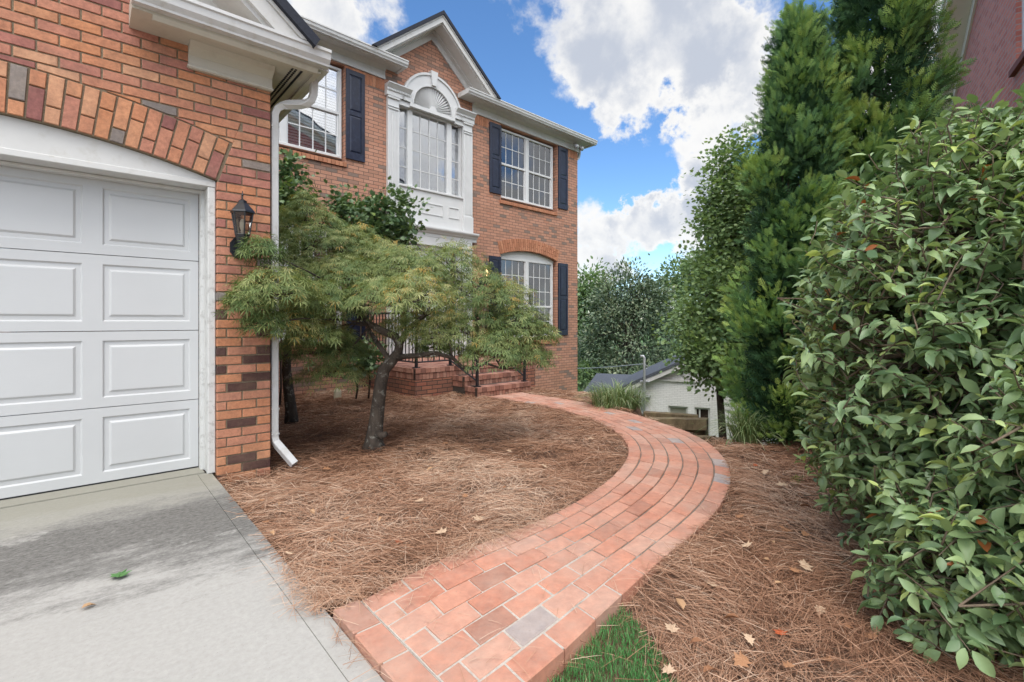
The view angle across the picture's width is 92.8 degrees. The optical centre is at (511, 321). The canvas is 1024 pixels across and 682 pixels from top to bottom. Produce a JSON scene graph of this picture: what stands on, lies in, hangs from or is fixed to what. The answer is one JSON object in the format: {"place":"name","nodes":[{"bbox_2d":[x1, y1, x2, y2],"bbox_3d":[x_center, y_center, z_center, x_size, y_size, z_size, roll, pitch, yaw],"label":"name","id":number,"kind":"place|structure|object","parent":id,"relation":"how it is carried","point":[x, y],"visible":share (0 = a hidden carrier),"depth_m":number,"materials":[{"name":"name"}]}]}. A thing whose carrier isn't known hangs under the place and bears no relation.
{"place":"outdoors","nodes":[
{"label":"outdoors","id":0,"kind":"place"},
{"bbox_2d":[0,464,383,681],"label":"driveway","id":1,"kind":"structure","parent":0,"point":[186,598],"depth_m":1.99,"materials":[{"name":"concrete"}]},
{"bbox_2d":[82,602,95,607],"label":"fallen leaf","id":2,"kind":"object","parent":1,"relation":"on","point":[86,604],"visible":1,"depth_m":1.90,"materials":[{"name":"beige plant"}]},
{"bbox_2d":[109,569,131,576],"bbox_3d":[-1.708,1.104,2.129,0.081,0.012,0.084,0,0,-34],"label":"fallen leaf","id":3,"kind":"object","parent":1,"relation":"on","point":[122,573],"visible":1,"depth_m":2.13,"materials":[{"name":"green plant"}]},
{"bbox_2d":[198,327,1023,681],"bbox_3d":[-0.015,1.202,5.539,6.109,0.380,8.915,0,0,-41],"label":"pine straw","id":4,"kind":"object","parent":0,"point":[706,555],"visible":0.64,"depth_m":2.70,"materials":[{"name":"brown plant"}]},
{"bbox_2d":[0,0,331,499],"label":"brick garage","id":5,"kind":"structure","parent":4,"relation":"on","point":[131,131],"depth_m":3.37,"materials":[{"name":"red brick"}]},
{"bbox_2d":[0,166,197,499],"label":"garage door","id":6,"kind":"structure","parent":5,"relation":"in","point":[112,401],"depth_m":3.32,"materials":[{"name":"white metal"}]},
{"bbox_2d":[230,191,254,258],"bbox_3d":[-1.987,-0.713,3.584,0.149,0.482,0.223,0,0,-41],"label":"wall lantern","id":7,"kind":"object","parent":5,"relation":"attached to","point":[240,208],"depth_m":3.55,"materials":[{"name":"black metal"}]},
{"bbox_2d":[270,80,317,466],"bbox_3d":[-1.745,-0.403,3.894,0.364,3.120,0.170,0,0,-20],"label":"garage downspout","id":8,"kind":"object","parent":5,"relation":"attached to","point":[285,453],"visible":0.93,"depth_m":3.86,"materials":[{"name":"white metal"}]},
{"bbox_2d":[279,148,321,404],"bbox_3d":[-3.199,-0.664,6.924,1.021,3.694,0.981,0,0,6],"label":"dark shrub","id":9,"kind":"object","parent":4,"relation":"on","point":[287,188],"visible":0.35,"depth_m":6.87,"materials":[{"name":"green plant"}]},
{"bbox_2d":[20,10,597,393],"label":"brick house","id":10,"kind":"structure","parent":4,"relation":"on","point":[457,140],"depth_m":10.49,"materials":[{"name":"red brick"}]},
{"bbox_2d":[279,224,341,352],"bbox_3d":[-3.873,-0.610,8.253,2.137,2.260,0.285,0,0,-44],"label":"window","id":11,"kind":"structure","parent":10,"relation":"in","point":[310,224],"depth_m":8.62,"materials":[{"name":"white paint"}]},
{"bbox_2d":[279,65,346,166],"bbox_3d":[-3.877,-3.717,8.249,2.127,1.815,0.285,0,0,-44],"label":"window","id":12,"kind":"structure","parent":10,"relation":"in","point":[283,125],"depth_m":8.77,"materials":[{"name":"glass"}]},
{"bbox_2d":[399,243,460,355],"bbox_3d":[-1.747,-0.415,10.256,1.600,2.330,0.140,0,0,-44],"label":"front door","id":13,"kind":"structure","parent":10,"relation":"in","point":[418,245],"depth_m":10.17,"materials":[{"name":"white paint"}]},
{"bbox_2d":[399,105,461,196],"bbox_3d":[-1.744,-3.553,10.253,1.680,1.654,0.130,0,0,-44],"label":"window","id":14,"kind":"structure","parent":10,"relation":"in","point":[444,137],"depth_m":10.47,"materials":[{"name":"glass"}]},
{"bbox_2d":[479,261,491,286],"bbox_3d":[-0.592,-1.122,11.016,0.238,0.663,0.308,0,0,-44],"label":"wall lantern","id":15,"kind":"object","parent":10,"relation":"attached to","point":[486,262],"depth_m":10.97,"materials":[{"name":"black metal"}]},
{"bbox_2d":[500,129,557,215],"bbox_3d":[0.396,-3.708,12.263,2.022,1.835,0.215,0,0,-44],"label":"window","id":16,"kind":"structure","parent":10,"relation":"in","point":[527,164],"depth_m":12.26,"materials":[{"name":"glass"}]},
{"bbox_2d":[501,252,556,344],"bbox_3d":[0.400,-0.580,12.267,2.054,2.320,0.215,0,0,-44],"label":"window","id":17,"kind":"structure","parent":10,"relation":"in","point":[537,270],"depth_m":12.48,"materials":[{"name":"glass"}]},
{"bbox_2d":[573,142,583,150],"bbox_3d":[1.774,-4.768,13.287,0.352,0.243,0.279,0,0,-44],"label":"security light","id":18,"kind":"object","parent":10,"relation":"attached to","point":[577,146],"visible":1,"depth_m":13.25,"materials":[{"name":"white plastic"}]},
{"bbox_2d":[334,388,340,398],"bbox_3d":[-2.774,1.167,7.750,0.116,0.195,0.116,0,0,-41],"label":"cleanout cap","id":19,"kind":"object","parent":4,"relation":"on","point":[337,393],"visible":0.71,"depth_m":7.70,"materials":[{"name":"beige plastic"}]},
{"bbox_2d":[279,184,420,423],"bbox_3d":[-2.233,-0.226,5.985,2.168,2.861,2.059,0,0,-41],"label":"laceleaf maple","id":20,"kind":"object","parent":4,"relation":"on","point":[307,232],"visible":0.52,"depth_m":5.69,"materials":[{"name":"green plant"}]},
{"bbox_2d":[318,175,433,398],"bbox_3d":[-2.068,-0.499,7.339,1.222,3.358,1.720,0,0,-80],"label":"dark shrub","id":21,"kind":"object","parent":4,"relation":"on","point":[398,226],"visible":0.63,"depth_m":7.27,"materials":[{"name":"green plant"}]},
{"bbox_2d":[212,231,564,452],"bbox_3d":[-1.115,0.168,4.723,2.938,2.071,2.306,0,0,-26],"label":"laceleaf maple","id":22,"kind":"object","parent":4,"relation":"on","point":[314,296],"visible":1,"depth_m":4.40,"materials":[{"name":"green plant"}]},
{"bbox_2d":[241,515,558,621],"bbox_3d":[-0.448,1.092,2.209,1.559,0.059,0.766,0,0,-11],"label":"spilled straw","id":23,"kind":"object","parent":4,"relation":"on","point":[318,592],"visible":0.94,"depth_m":2.07,"materials":[{"name":"brown plant"}]},
{"bbox_2d":[435,527,446,533],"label":"fallen leaf","id":24,"kind":"object","parent":4,"relation":"on","point":[441,530],"visible":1,"depth_m":2.50,"materials":[{"name":"beige plant"}]},
{"bbox_2d":[362,356,534,399],"bbox_3d":[-0.934,1.389,9.177,2.797,1.261,2.502,0,0,-44],"label":"brick porch","id":25,"kind":"object","parent":4,"relation":"on","point":[405,379],"visible":0.47,"depth_m":8.24,"materials":[{"name":"red brick"}]},
{"bbox_2d":[366,307,529,386],"bbox_3d":[-0.950,0.398,9.193,2.700,1.345,2.430,0,0,-44],"label":"porch railing","id":26,"kind":"object","parent":25,"relation":"on","point":[476,378],"visible":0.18,"depth_m":8.27,"materials":[{"name":"metal"}]},
{"bbox_2d":[473,514,483,520],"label":"fallen leaf","id":27,"kind":"object","parent":4,"relation":"on","point":[477,517],"visible":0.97,"depth_m":2.67,"materials":[{"name":"beige plant"}]},
{"bbox_2d":[333,392,730,681],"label":"brick walkway","id":28,"kind":"structure","parent":4,"relation":"on","point":[506,589],"depth_m":2.06,"materials":[{"name":"red brick"}]},
{"bbox_2d":[363,393,734,681],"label":"stray straw","id":29,"kind":"object","parent":28,"relation":"on","point":[538,569],"visible":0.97,"depth_m":2.08,"materials":[{"name":"brown plant"}]},
{"bbox_2d":[577,255,622,367],"bbox_3d":[5.648,-0.282,38.120,7.694,9.441,7.319,0,0,-41],"label":"pale tree","id":30,"kind":"object","parent":4,"relation":"on","point":[584,285],"visible":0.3,"depth_m":36.95,"materials":[{"name":"green plant"}]},
{"bbox_2d":[546,602,680,681],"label":"grass","id":31,"kind":"structure","parent":4,"relation":"on","point":[633,673],"depth_m":1.65,"materials":[{"name":"green plant"}]},
{"bbox_2d":[575,378,656,413],"bbox_3d":[1.415,1.091,6.732,1.325,0.619,1.304,0,0,-41],"label":"liriope tuft","id":32,"kind":"object","parent":4,"relation":"on","point":[609,398],"visible":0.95,"depth_m":6.59,"materials":[{"name":"green plant"}]},
{"bbox_2d":[662,663,676,673],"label":"fallen leaf","id":33,"kind":"object","parent":4,"relation":"on","point":[668,669],"visible":1,"depth_m":1.56,"materials":[{"name":"beige plant"}]},
{"bbox_2d":[643,411,697,417],"bbox_3d":[2.356,1.423,7.250,0.766,0.113,0.145,0,0,23],"label":"landscape timber","id":34,"kind":"object","parent":4,"relation":"on","point":[657,414],"visible":0.5,"depth_m":7.24,"materials":[{"name":"brown wood"}]},
{"bbox_2d":[665,623,679,632],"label":"fallen leaf","id":35,"kind":"object","parent":4,"relation":"on","point":[672,628],"visible":1,"depth_m":1.76,"materials":[{"name":"beige plant"}]},
{"bbox_2d":[645,417,708,429],"bbox_3d":[1.976,1.246,5.950,0.771,0.194,0.145,0,0,31],"label":"landscape timber","id":36,"kind":"object","parent":4,"relation":"on","point":[697,423],"visible":0.66,"depth_m":5.82,"materials":[{"name":"brown wood"}]},
{"bbox_2d":[584,355,775,447],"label":"white house","id":37,"kind":"structure","parent":4,"relation":"on","point":[672,395],"depth_m":13.77,"materials":[{"name":"paint"}]},
{"bbox_2d":[640,355,650,413],"bbox_3d":[3.783,2.331,13.827,0.260,2.779,0.550,0,0,22],"label":"service mast","id":38,"kind":"object","parent":37,"relation":"attached to","point":[644,380],"visible":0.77,"depth_m":13.60,"materials":[{"name":"grey metal"}]},
{"bbox_2d":[577,363,642,368],"bbox_3d":[2.123,1.721,21.849,0.030,1.085,16.625,0,0,-11],"label":"power cable","id":39,"kind":"object","parent":38,"relation":"attached to","point":[612,366],"visible":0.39,"depth_m":15.87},
{"bbox_2d":[668,406,687,413],"bbox_3d":[4.703,2.730,13.801,0.520,0.680,0.085,0,0,22],"label":"window","id":40,"kind":"structure","parent":37,"relation":"in","point":[672,409],"depth_m":13.82,"materials":[{"name":"grey glass"}]},
{"bbox_2d":[695,407,709,435],"bbox_3d":[5.295,2.805,13.562,0.400,0.830,0.085,0,0,22],"label":"window","id":41,"kind":"structure","parent":37,"relation":"in","point":[702,412],"depth_m":13.56,"materials":[{"name":"white glass"}]},
{"bbox_2d":[676,598,685,611],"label":"fallen leaf","id":42,"kind":"object","parent":4,"relation":"on","point":[681,603],"visible":1,"depth_m":1.90,"materials":[{"name":"beige plant"}]},
{"bbox_2d":[648,237,713,343],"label":"pale tree","id":43,"kind":"object","parent":4,"relation":"on","point":[679,281],"visible":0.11,"depth_m":40.18,"materials":[{"name":"green plant"}]},
{"bbox_2d":[689,637,701,643],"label":"fallen leaf","id":44,"kind":"object","parent":4,"relation":"on","point":[696,639],"visible":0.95,"depth_m":1.69,"materials":[{"name":"brown plant"}]},
{"bbox_2d":[684,428,708,435],"bbox_3d":[2.105,1.380,6.025,0.586,0.179,0.145,0,0,37],"label":"landscape timber","id":45,"kind":"object","parent":4,"relation":"on","point":[700,432],"visible":0.09,"depth_m":5.85,"materials":[{"name":"brown wood"}]},
{"bbox_2d":[695,435,715,443],"bbox_3d":[2.063,1.431,5.776,0.144,0.265,0.674,0,0,-35],"label":"landscape timber","id":46,"kind":"object","parent":4,"relation":"on","point":[703,437],"visible":0.13,"depth_m":5.52,"materials":[{"name":"brown wood"}]},
{"bbox_2d":[651,117,765,439],"bbox_3d":[3.578,0.323,8.130,2.821,7.417,2.206,0,0,-41],"label":"green maple","id":47,"kind":"object","parent":4,"relation":"on","point":[703,333],"visible":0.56,"depth_m":8.01,"materials":[{"name":"green plant"}]},
{"bbox_2d":[703,665,716,672],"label":"fallen leaf","id":48,"kind":"object","parent":4,"relation":"on","point":[708,668],"visible":1,"depth_m":1.56,"materials":[{"name":"brown plant"}]},
{"bbox_2d":[711,437,725,445],"bbox_3d":[2.310,1.376,5.480,0.146,0.137,0.145,0,0,-16],"label":"landscape timber","id":49,"kind":"object","parent":4,"relation":"on","point":[716,441],"visible":0.24,"depth_m":5.42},
{"bbox_2d":[721,613,738,619],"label":"fallen leaf","id":50,"kind":"object","parent":4,"relation":"on","point":[730,615],"visible":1,"depth_m":1.81,"materials":[{"name":"brown plant"}]},
{"bbox_2d":[733,650,751,667],"bbox_3d":[0.750,1.107,1.593,0.080,0.009,0.061,-2,20,-29],"label":"fallen leaf","id":51,"kind":"object","parent":4,"relation":"on","point":[741,659],"visible":1,"depth_m":1.59,"materials":[{"name":"plant"}]},
{"bbox_2d":[698,405,792,449],"bbox_3d":[2.144,1.051,4.421,0.856,0.614,0.838,0,0,-41],"label":"liriope tuft","id":52,"kind":"object","parent":4,"relation":"on","point":[744,430],"visible":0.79,"depth_m":4.36,"materials":[{"name":"green plant"}]},
{"bbox_2d":[741,541,752,546],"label":"fallen leaf","id":53,"kind":"object","parent":4,"relation":"on","point":[747,544],"visible":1,"depth_m":2.32,"materials":[{"name":"beige plant"}]},
{"bbox_2d":[744,634,754,645],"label":"fallen leaf","id":54,"kind":"object","parent":4,"relation":"on","point":[748,638],"visible":1,"depth_m":1.69,"materials":[{"name":"beige plant"}]},
{"bbox_2d":[774,628,787,636],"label":"fallen leaf","id":55,"kind":"object","parent":4,"relation":"on","point":[779,631],"visible":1,"depth_m":1.72,"materials":[{"name":"orange plant"}]},
{"bbox_2d":[775,481,786,485],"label":"fallen leaf","id":56,"kind":"object","parent":4,"relation":"on","point":[781,484],"visible":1,"depth_m":3.19,"materials":[{"name":"beige plant"}]},
{"bbox_2d":[710,0,864,452],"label":"tall conifer","id":57,"kind":"object","parent":4,"relation":"on","point":[791,167],"visible":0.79,"depth_m":4.32,"materials":[{"name":"green plant"}]},
{"bbox_2d":[782,661,795,667],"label":"fallen leaf","id":58,"kind":"object","parent":4,"relation":"on","point":[788,664],"visible":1,"depth_m":1.57,"materials":[{"name":"brown plant"}]},
{"bbox_2d":[790,567,800,572],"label":"fallen leaf","id":59,"kind":"object","parent":4,"relation":"on","point":[794,569],"visible":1,"depth_m":2.10,"materials":[{"name":"orange plant"}]},
{"bbox_2d":[791,475,814,485],"bbox_3d":[1.962,1.276,3.325,0.651,0.462,0.661,0,0,11],"label":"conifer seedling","id":60,"kind":"object","parent":4,"relation":"on","point":[797,480],"depth_m":3.34,"materials":[{"name":"green plant"}]},
{"bbox_2d":[798,559,812,570],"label":"fallen leaf","id":61,"kind":"object","parent":4,"relation":"on","point":[804,563],"visible":1,"depth_m":2.14,"materials":[{"name":"beige plant"}]},
{"bbox_2d":[813,605,826,613],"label":"fallen leaf","id":62,"kind":"object","parent":4,"relation":"on","point":[821,607],"visible":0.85,"depth_m":1.83,"materials":[{"name":"beige plant"}]},
{"bbox_2d":[819,656,833,660],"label":"fallen leaf","id":63,"kind":"object","parent":4,"relation":"on","point":[827,658],"visible":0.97,"depth_m":1.58,"materials":[{"name":"brown plant"}]},
{"bbox_2d":[866,633,878,639],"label":"fallen leaf","id":64,"kind":"object","parent":4,"relation":"on","point":[872,637],"visible":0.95,"depth_m":1.68,"materials":[{"name":"brown plant"}]},
{"bbox_2d":[800,0,980,335],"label":"tall conifer","id":65,"kind":"object","parent":4,"relation":"on","point":[898,35],"visible":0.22,"depth_m":4.38,"materials":[{"name":"green plant"}]},
{"bbox_2d":[776,82,1023,574],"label":"camellia shrub","id":66,"kind":"object","parent":4,"relation":"on","point":[890,404],"visible":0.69,"depth_m":2.06,"materials":[{"name":"green plant"}]},
{"bbox_2d":[841,122,1023,677],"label":"camellia shrub","id":67,"kind":"object","parent":4,"relation":"on","point":[978,543],"visible":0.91,"depth_m":1.60,"materials":[{"name":"green plant"}]},
{"bbox_2d":[926,0,1023,138],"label":"neighbour house","id":68,"kind":"structure","parent":4,"relation":"on","point":[990,36],"depth_m":6.77,"materials":[{"name":"brick"}]},
{"bbox_2d":[1008,0,1023,77],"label":"window","id":69,"kind":"structure","parent":68,"relation":"in","point":[1019,62],"depth_m":5.66,"materials":[{"name":"white paint"}]},
{"bbox_2d":[287,0,941,318],"label":"sky","id":70,"kind":"structure","parent":0,"point":[648,81],"materials":[{"name":"blue"}]},
{"label":"lawn","id":71,"kind":"structure","parent":0,"visible":0},
{"bbox_2d":[577,357,611,390],"bbox_3d":[4.250,3.174,26.543,2.885,2.498,2.842,0,0,-41],"label":"bush","id":72,"kind":"object","parent":71,"relation":"on","point":[581,379],"visible":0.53,"depth_m":26.10,"materials":[{"name":"green plant"}]},
{"bbox_2d":[577,254,682,387],"bbox_3d":[6.530,0.400,27.517,7.460,8.414,7.941,0,0,22],"label":"magnolia tree","id":73,"kind":"object","parent":71,"relation":"on","point":[616,319],"visible":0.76,"depth_m":27.11,"materials":[{"name":"green plant"}]}
]}

